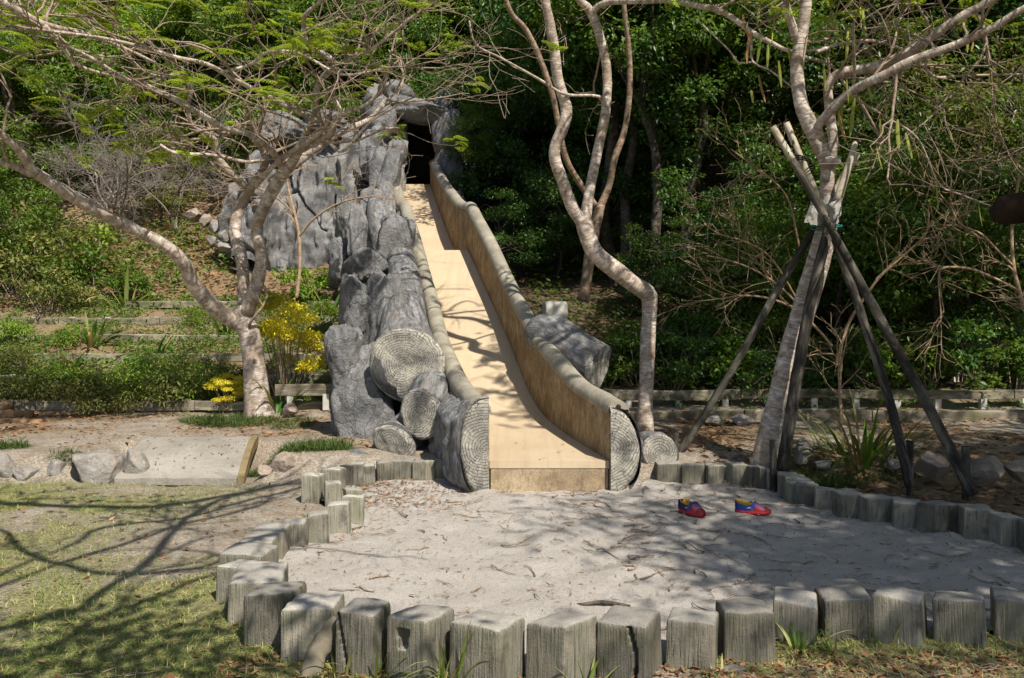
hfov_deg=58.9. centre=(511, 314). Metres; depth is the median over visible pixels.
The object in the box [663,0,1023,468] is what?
staked tree
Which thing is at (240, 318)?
spreading tree
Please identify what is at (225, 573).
kerb post
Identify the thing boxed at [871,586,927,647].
kerb post
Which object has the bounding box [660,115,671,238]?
forest tree
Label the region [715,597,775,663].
kerb post
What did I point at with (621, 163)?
tree
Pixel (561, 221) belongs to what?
tree
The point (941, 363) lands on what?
shrub
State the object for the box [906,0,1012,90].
forest tree
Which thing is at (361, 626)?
kerb post
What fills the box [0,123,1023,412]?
ground cover
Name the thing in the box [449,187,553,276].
tree
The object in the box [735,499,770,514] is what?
child shoe
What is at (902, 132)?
tree
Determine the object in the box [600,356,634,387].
shrub
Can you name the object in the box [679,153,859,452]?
support pole
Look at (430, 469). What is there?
kerb post
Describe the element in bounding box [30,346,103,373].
strap plant
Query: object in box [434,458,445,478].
kerb post
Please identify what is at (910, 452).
stake
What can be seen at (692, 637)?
kerb post
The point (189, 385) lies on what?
shrub
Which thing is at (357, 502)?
kerb post
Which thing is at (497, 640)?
kerb post
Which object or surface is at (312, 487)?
kerb post
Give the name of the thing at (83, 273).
shrub
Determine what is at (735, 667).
pebble
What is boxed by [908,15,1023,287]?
tree
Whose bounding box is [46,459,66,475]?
stone
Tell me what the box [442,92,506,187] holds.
tree
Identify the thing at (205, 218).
stone
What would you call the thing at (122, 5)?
forest tree
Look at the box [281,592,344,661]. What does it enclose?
kerb post
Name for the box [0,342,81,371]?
shrub
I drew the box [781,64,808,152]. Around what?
forest tree
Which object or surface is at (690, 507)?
child shoe
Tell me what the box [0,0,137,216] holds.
forest tree
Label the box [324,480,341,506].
kerb post
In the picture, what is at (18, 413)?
wooden step
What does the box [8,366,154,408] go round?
shrub
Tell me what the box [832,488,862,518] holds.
kerb post
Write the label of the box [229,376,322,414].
strap plant
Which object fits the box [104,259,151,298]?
shrub
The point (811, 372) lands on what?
shrub
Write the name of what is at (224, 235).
stone
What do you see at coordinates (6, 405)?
wooden step
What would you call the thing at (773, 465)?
stake
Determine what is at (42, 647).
grass
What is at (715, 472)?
kerb post
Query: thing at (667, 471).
kerb post
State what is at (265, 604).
kerb post
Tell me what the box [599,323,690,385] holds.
shrub
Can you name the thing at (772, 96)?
forest tree
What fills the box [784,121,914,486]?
support pole
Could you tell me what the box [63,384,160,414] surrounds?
shrub
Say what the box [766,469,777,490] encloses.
kerb post
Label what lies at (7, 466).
stone
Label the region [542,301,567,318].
concrete block
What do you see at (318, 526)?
kerb post
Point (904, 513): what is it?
kerb post
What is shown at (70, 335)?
shrub
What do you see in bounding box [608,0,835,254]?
forest tree
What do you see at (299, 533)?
kerb post
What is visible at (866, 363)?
shrub
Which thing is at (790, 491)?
kerb post
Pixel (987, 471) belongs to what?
stone
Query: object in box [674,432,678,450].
stake
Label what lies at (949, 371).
terrace edging
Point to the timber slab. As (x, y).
(320, 646)
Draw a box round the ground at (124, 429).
[0,45,1023,677]
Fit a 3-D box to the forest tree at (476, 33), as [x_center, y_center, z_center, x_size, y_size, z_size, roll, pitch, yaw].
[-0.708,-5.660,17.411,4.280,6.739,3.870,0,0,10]
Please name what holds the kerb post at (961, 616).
on the ground at (124, 429)
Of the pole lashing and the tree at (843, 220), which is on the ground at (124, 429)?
the tree at (843, 220)
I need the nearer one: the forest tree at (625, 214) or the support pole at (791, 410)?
the support pole at (791, 410)
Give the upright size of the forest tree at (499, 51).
6.110 m
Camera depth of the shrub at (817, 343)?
9.85 m
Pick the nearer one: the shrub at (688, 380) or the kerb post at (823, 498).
the kerb post at (823, 498)
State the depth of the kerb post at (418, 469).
6.46 m
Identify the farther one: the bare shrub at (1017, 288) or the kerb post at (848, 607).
the bare shrub at (1017, 288)
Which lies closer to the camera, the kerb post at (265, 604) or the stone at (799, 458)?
the kerb post at (265, 604)
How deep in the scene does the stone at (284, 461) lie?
6.54 m
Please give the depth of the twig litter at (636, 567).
4.50 m
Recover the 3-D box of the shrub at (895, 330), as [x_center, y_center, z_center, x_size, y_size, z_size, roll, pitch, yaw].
[3.893,0.422,9.688,1.180,0.840,0.865,0,0,-18]
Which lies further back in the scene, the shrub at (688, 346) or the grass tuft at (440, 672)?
the shrub at (688, 346)
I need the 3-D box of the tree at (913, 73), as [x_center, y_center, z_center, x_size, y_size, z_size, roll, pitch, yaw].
[5.392,-1.799,12.418,3.521,4.340,3.049,0,0,-15]
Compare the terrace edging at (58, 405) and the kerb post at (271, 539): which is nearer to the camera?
the kerb post at (271, 539)
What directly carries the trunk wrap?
attached to the staked tree at (772, 418)
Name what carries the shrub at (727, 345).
on the ground at (124, 429)
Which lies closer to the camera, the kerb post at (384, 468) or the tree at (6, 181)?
the kerb post at (384, 468)
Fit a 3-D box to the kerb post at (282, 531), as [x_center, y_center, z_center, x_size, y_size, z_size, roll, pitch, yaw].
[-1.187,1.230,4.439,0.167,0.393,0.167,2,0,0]
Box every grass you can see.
[0,409,917,489]
[0,476,1023,677]
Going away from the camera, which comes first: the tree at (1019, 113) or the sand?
the sand
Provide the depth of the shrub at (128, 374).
9.22 m
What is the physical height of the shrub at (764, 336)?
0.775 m
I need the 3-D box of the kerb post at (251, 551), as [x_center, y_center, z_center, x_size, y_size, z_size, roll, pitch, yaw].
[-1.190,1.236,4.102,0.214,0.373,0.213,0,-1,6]
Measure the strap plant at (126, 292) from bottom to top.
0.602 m
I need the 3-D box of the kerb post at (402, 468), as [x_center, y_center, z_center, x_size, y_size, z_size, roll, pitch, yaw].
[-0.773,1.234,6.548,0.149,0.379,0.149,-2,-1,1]
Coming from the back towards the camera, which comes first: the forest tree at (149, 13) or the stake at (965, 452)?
the forest tree at (149, 13)
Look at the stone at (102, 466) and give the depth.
6.47 m
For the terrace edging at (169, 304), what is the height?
0.243 m
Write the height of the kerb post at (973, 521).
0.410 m
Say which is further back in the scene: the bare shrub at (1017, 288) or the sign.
the bare shrub at (1017, 288)
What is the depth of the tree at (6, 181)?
12.72 m
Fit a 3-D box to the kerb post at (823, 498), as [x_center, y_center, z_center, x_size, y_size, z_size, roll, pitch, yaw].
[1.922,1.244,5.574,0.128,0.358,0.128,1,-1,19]
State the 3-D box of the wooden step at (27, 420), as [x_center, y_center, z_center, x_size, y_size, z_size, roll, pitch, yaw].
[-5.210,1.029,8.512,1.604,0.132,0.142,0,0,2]
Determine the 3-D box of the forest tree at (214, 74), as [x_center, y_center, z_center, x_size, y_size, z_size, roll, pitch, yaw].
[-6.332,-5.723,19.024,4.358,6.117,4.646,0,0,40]
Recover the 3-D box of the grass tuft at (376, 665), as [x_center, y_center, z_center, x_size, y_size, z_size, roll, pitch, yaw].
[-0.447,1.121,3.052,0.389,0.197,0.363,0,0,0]
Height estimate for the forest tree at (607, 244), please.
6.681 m
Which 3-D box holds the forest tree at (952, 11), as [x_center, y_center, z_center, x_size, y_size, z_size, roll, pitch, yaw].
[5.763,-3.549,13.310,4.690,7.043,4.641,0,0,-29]
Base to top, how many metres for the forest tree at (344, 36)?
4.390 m
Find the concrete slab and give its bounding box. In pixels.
[114,435,258,484]
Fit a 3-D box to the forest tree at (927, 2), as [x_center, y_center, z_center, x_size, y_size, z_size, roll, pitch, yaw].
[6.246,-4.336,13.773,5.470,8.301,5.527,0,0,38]
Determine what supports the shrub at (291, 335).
on the ground at (124, 429)
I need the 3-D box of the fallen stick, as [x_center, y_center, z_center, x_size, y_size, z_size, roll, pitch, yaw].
[0.376,1.188,3.721,0.220,0.023,0.035,0,0,6]
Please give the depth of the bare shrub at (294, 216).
11.73 m
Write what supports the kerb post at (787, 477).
on the ground at (124, 429)
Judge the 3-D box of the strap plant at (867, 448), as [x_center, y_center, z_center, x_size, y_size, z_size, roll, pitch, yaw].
[2.626,0.868,6.718,1.502,0.581,1.513,0,0,28]
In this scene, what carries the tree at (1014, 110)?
on the ground at (124, 429)
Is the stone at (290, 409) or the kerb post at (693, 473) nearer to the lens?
the kerb post at (693, 473)
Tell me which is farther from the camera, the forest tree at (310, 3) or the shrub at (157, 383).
the forest tree at (310, 3)
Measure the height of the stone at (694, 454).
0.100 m
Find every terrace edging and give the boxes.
[0,317,337,324]
[0,334,324,341]
[0,374,331,383]
[0,399,322,411]
[1,353,325,362]
[125,301,338,307]
[275,384,331,409]
[602,366,1008,382]
[602,389,1023,408]
[611,342,1012,350]
[629,408,1023,422]
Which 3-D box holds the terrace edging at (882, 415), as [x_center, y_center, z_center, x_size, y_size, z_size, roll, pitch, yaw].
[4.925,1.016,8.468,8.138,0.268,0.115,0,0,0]
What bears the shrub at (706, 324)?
on the ground at (124, 429)
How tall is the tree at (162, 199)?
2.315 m
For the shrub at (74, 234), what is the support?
on the ground at (124, 429)
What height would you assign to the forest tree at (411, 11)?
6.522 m
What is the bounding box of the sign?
[989,192,1023,224]
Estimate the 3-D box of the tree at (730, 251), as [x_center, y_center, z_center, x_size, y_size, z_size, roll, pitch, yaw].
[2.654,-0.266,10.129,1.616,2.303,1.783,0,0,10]
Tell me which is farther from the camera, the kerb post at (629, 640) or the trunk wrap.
the trunk wrap
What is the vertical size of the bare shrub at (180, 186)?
2.175 m
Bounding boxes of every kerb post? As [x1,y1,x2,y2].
[216,559,268,602]
[219,542,277,564]
[227,561,287,623]
[239,534,278,559]
[244,581,306,646]
[251,522,290,559]
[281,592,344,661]
[282,518,308,547]
[301,472,324,503]
[307,509,329,542]
[321,466,345,489]
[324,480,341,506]
[327,501,350,534]
[335,597,390,676]
[340,464,353,485]
[341,494,364,524]
[343,487,361,495]
[351,462,364,485]
[363,462,375,485]
[376,459,393,480]
[386,604,453,677]
[393,458,414,479]
[412,459,424,480]
[424,460,434,479]
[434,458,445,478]
[449,610,524,677]
[525,612,596,677]
[597,605,661,677]
[655,460,681,482]
[665,607,718,670]
[681,463,704,483]
[703,462,726,483]
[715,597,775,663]
[725,462,747,485]
[746,465,768,488]
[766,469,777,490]
[773,587,817,644]
[778,471,796,498]
[783,474,804,500]
[784,477,814,503]
[795,482,818,506]
[814,486,835,509]
[814,583,872,640]
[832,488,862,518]
[857,493,892,522]
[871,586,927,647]
[891,496,919,527]
[917,500,958,532]
[932,591,986,648]
[957,503,994,539]
[989,511,1023,546]
[990,586,1023,642]
[1017,519,1023,551]
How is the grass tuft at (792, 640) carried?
on the ground at (124, 429)
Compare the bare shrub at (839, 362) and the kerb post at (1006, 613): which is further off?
the bare shrub at (839, 362)
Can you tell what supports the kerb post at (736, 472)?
on the ground at (124, 429)
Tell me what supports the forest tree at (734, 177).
on the ground at (124, 429)
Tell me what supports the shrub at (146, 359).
on the ground at (124, 429)
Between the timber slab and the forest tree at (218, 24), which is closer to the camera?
the timber slab
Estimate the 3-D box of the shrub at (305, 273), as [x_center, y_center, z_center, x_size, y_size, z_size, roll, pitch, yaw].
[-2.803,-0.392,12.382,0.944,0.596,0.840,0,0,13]
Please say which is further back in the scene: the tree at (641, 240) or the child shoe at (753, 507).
the tree at (641, 240)
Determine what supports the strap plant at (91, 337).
on the ground at (124, 429)
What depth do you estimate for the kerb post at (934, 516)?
4.88 m
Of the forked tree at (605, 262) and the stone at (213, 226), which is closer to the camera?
the forked tree at (605, 262)
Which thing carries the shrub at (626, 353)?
on the ground at (124, 429)
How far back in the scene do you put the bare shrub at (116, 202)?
15.23 m
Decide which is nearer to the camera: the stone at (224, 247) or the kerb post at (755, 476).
the kerb post at (755, 476)
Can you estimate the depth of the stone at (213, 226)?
14.32 m
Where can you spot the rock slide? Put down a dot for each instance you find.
(460, 359)
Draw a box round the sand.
[278,478,1023,672]
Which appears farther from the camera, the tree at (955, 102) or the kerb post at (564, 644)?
the tree at (955, 102)
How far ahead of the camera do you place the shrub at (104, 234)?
13.55 m
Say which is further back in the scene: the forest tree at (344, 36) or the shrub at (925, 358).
the forest tree at (344, 36)
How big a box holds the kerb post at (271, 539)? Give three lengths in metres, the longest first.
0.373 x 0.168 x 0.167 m
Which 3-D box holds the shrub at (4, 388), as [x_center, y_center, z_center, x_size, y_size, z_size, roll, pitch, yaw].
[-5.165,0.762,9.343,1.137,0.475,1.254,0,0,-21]
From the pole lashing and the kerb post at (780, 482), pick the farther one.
the pole lashing
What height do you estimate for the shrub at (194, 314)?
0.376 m
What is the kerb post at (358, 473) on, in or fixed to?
on the ground at (124, 429)
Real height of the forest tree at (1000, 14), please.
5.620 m
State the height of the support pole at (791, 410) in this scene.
2.281 m
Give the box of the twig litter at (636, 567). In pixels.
[0,479,1023,677]
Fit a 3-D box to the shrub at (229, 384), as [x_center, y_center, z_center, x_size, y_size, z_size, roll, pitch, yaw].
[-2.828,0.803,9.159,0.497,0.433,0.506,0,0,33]
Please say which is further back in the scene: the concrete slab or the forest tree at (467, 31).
the forest tree at (467, 31)
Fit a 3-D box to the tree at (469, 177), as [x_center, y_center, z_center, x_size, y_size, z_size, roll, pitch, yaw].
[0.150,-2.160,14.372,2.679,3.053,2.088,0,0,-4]
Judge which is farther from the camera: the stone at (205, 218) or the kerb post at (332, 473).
the stone at (205, 218)
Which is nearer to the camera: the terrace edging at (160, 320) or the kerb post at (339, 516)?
the kerb post at (339, 516)
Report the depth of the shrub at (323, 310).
11.65 m
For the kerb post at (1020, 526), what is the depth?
4.58 m
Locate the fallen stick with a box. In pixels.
[577,600,630,606]
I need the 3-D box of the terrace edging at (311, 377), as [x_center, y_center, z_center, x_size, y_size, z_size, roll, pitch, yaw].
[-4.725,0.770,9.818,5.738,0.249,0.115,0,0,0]
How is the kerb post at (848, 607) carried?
on the ground at (124, 429)
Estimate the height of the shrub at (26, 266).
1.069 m
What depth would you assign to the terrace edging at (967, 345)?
10.56 m
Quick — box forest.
[2,0,808,125]
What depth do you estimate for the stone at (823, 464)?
6.57 m
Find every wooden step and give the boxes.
[0,401,12,409]
[0,410,34,417]
[0,418,43,422]
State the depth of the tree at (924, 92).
12.00 m
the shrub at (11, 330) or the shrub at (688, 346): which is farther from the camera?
the shrub at (11, 330)
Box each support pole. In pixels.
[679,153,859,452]
[770,125,977,496]
[777,141,857,471]
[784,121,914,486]
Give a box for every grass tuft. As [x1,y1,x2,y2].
[304,648,357,677]
[335,628,408,677]
[390,640,464,677]
[394,608,506,677]
[555,655,619,677]
[709,656,734,675]
[775,620,847,655]
[812,618,862,653]
[866,619,905,644]
[947,632,993,654]
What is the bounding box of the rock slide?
[217,79,678,492]
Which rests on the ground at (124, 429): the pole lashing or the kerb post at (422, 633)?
the kerb post at (422, 633)
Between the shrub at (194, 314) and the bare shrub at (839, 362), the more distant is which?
the shrub at (194, 314)
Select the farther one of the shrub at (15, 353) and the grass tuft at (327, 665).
the shrub at (15, 353)
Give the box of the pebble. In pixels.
[720,664,746,672]
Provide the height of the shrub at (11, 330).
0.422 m
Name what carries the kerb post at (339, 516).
on the ground at (124, 429)
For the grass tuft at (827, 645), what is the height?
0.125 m
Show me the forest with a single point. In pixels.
(236, 71)
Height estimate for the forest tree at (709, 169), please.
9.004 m
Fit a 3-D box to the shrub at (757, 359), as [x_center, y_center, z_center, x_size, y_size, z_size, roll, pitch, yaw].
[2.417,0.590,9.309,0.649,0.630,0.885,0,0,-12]
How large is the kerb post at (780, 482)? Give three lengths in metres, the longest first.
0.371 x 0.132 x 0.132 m
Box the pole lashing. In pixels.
[794,154,814,168]
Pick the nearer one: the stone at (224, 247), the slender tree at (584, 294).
the slender tree at (584, 294)
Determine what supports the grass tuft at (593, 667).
on the ground at (124, 429)
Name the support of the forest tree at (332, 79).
on the ground at (124, 429)
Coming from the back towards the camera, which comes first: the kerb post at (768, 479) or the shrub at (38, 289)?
the shrub at (38, 289)
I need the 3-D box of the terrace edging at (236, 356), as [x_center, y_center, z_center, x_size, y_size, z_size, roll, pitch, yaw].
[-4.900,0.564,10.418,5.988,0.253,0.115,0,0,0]
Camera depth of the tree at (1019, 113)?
10.81 m
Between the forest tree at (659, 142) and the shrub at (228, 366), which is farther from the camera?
the forest tree at (659, 142)
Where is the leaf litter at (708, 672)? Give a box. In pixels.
[0,222,1023,677]
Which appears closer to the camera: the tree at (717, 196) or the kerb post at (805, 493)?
the kerb post at (805, 493)
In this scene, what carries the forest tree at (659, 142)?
on the ground at (124, 429)
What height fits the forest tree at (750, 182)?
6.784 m
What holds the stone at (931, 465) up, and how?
on the ground at (124, 429)
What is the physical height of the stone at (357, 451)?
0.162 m
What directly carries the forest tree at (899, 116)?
on the ground at (124, 429)
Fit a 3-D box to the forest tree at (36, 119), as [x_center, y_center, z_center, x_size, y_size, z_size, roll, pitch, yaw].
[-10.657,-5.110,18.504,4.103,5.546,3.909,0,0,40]
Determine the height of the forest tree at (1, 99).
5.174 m
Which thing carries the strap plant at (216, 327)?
on the ground at (124, 429)
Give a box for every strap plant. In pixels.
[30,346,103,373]
[36,312,137,346]
[73,264,159,306]
[119,332,178,355]
[210,315,236,334]
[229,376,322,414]
[300,287,338,314]
[792,389,977,483]
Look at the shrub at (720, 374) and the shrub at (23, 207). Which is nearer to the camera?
the shrub at (720, 374)
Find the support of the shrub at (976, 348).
on the ground at (124, 429)
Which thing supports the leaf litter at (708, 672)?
on the ground at (124, 429)
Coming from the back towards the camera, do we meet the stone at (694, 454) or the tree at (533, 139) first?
the tree at (533, 139)
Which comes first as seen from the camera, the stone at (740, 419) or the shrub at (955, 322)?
the stone at (740, 419)
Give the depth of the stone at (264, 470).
6.52 m
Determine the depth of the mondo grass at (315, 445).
6.98 m
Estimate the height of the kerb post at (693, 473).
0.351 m
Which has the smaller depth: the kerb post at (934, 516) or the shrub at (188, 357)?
the kerb post at (934, 516)
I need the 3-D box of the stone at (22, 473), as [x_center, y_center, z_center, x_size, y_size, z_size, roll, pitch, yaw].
[-3.503,1.141,6.541,0.146,0.102,0.150,0,0,13]
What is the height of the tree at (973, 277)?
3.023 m
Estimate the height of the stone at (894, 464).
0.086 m
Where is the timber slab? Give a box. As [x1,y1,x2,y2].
[301,615,335,677]
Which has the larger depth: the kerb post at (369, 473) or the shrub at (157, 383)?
the shrub at (157, 383)
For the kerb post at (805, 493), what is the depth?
5.69 m
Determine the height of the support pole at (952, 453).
2.454 m
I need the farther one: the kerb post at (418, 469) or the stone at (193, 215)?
the stone at (193, 215)
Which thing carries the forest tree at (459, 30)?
on the ground at (124, 429)
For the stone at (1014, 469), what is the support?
on the ground at (124, 429)
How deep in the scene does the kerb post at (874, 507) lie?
5.20 m
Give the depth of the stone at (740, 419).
8.19 m
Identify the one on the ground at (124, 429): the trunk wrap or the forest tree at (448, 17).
the forest tree at (448, 17)
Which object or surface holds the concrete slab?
on the ground at (124, 429)
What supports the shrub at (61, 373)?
on the ground at (124, 429)
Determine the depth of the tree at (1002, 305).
9.86 m
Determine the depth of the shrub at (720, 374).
9.36 m
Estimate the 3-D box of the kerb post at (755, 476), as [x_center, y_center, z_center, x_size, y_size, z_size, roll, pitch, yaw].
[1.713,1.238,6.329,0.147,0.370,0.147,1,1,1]
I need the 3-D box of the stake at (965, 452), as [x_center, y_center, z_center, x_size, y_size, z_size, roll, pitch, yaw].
[2.928,1.077,5.850,0.052,0.447,0.053,0,0,0]
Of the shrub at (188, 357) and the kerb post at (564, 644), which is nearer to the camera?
the kerb post at (564, 644)
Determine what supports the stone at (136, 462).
on the concrete slab
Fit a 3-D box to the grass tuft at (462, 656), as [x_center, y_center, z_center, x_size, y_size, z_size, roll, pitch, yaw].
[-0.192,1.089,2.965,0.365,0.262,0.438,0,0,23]
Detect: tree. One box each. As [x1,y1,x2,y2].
[0,0,99,133]
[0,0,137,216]
[0,0,567,417]
[0,46,35,137]
[0,129,65,255]
[2,0,184,175]
[34,0,215,193]
[99,0,288,165]
[108,119,209,226]
[134,0,363,179]
[214,0,383,127]
[262,0,430,123]
[299,0,474,112]
[351,0,494,109]
[369,0,939,432]
[377,0,497,142]
[385,0,496,41]
[385,0,583,196]
[415,13,639,204]
[438,83,602,245]
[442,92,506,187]
[448,0,487,172]
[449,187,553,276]
[454,0,523,41]
[466,0,785,284]
[479,18,645,193]
[490,0,787,293]
[494,39,596,198]
[497,144,607,278]
[501,91,648,197]
[504,0,632,302]
[515,0,829,293]
[524,5,788,264]
[550,0,844,301]
[551,144,666,259]
[568,108,703,211]
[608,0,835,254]
[613,214,691,312]
[650,160,790,337]
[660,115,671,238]
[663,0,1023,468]
[677,183,810,363]
[697,0,949,274]
[701,85,718,248]
[704,20,992,295]
[720,114,899,317]
[728,1,876,244]
[749,157,761,227]
[754,134,950,345]
[758,85,1007,316]
[764,0,966,141]
[773,0,1023,122]
[781,13,1021,243]
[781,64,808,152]
[829,138,1023,344]
[839,26,1023,292]
[861,79,1023,325]
[868,0,1023,278]
[879,126,1023,363]
[899,0,974,108]
[900,81,1023,291]
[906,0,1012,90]
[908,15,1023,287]
[979,87,1023,314]
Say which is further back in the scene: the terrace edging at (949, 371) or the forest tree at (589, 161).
the forest tree at (589, 161)
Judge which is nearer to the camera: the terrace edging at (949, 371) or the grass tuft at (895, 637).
the grass tuft at (895, 637)
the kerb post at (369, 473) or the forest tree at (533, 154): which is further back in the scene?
the forest tree at (533, 154)
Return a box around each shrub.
[0,197,79,278]
[0,224,120,288]
[0,229,91,300]
[0,263,101,317]
[0,314,43,342]
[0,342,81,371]
[0,367,64,399]
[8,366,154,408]
[12,360,102,395]
[18,77,180,240]
[37,220,126,271]
[40,240,133,297]
[40,320,112,347]
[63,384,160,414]
[76,358,179,400]
[89,363,235,407]
[95,97,245,231]
[100,348,186,374]
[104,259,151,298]
[128,348,219,374]
[155,360,241,400]
[175,304,211,325]
[180,102,415,297]
[182,355,270,379]
[203,373,243,412]
[235,292,326,400]
[268,264,328,301]
[285,299,338,322]
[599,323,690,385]
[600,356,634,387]
[605,316,664,362]
[627,325,718,389]
[640,97,970,428]
[659,304,729,364]
[661,361,707,386]
[687,330,772,386]
[707,361,753,387]
[709,343,776,399]
[726,315,780,377]
[750,340,829,386]
[805,333,834,384]
[820,323,892,384]
[823,315,936,385]
[863,340,948,385]
[882,19,1023,384]
[884,323,964,388]
[924,315,1007,384]
[929,308,1023,386]
[963,337,1023,389]
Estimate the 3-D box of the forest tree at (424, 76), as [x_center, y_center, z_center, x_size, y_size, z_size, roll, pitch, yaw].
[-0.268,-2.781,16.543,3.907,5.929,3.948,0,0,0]
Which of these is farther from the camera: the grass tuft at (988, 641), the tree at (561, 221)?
the tree at (561, 221)
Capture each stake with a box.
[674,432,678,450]
[770,440,776,492]
[906,441,913,496]
[961,446,969,500]
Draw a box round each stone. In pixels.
[0,454,15,477]
[12,466,39,480]
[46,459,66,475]
[72,450,124,483]
[123,448,149,473]
[184,208,202,222]
[199,214,211,226]
[207,235,216,246]
[209,219,217,232]
[217,230,228,241]
[217,242,231,253]
[257,465,272,476]
[270,451,298,472]
[283,403,297,415]
[297,451,305,459]
[347,449,367,453]
[684,452,700,456]
[704,414,724,425]
[714,459,730,463]
[730,413,753,425]
[794,438,813,464]
[814,460,831,469]
[887,458,899,469]
[915,451,948,479]
[970,455,1004,487]
[1003,459,1023,482]
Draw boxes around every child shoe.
[678,498,706,516]
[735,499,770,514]
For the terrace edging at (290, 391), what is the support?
on the ground at (124, 429)
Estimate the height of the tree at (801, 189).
3.053 m
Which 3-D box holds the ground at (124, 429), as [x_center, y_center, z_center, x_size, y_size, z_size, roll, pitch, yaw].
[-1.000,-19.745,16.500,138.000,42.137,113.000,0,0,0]
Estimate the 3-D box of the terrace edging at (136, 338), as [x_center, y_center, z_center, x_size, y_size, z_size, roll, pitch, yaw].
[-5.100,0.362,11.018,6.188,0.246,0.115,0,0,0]
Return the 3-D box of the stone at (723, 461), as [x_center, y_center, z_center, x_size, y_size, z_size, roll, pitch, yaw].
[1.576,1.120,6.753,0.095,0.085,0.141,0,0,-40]
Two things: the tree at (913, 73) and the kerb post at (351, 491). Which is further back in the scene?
the tree at (913, 73)
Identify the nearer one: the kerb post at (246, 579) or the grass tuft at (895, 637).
the grass tuft at (895, 637)
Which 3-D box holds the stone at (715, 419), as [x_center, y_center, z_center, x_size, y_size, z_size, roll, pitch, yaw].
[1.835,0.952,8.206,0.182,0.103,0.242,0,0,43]
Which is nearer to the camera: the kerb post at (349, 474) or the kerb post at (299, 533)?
the kerb post at (299, 533)
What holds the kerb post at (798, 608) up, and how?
on the ground at (124, 429)
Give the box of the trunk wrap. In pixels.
[804,194,842,230]
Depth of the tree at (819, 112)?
12.42 m
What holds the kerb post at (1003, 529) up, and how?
on the ground at (124, 429)
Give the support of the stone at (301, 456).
on the ground at (124, 429)
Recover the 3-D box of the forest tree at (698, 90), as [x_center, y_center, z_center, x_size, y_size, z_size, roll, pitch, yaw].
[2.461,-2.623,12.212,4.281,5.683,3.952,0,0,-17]
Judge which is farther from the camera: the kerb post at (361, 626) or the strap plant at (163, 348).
the strap plant at (163, 348)
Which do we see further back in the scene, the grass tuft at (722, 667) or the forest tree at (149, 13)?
the forest tree at (149, 13)
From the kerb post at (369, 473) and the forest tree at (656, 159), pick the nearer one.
the kerb post at (369, 473)
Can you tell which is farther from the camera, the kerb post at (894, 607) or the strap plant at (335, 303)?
the strap plant at (335, 303)
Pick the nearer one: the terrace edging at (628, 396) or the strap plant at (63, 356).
the terrace edging at (628, 396)
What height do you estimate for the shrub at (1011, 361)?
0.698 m
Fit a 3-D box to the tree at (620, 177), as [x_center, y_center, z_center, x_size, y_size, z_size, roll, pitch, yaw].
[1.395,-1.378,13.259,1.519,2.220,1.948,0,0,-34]

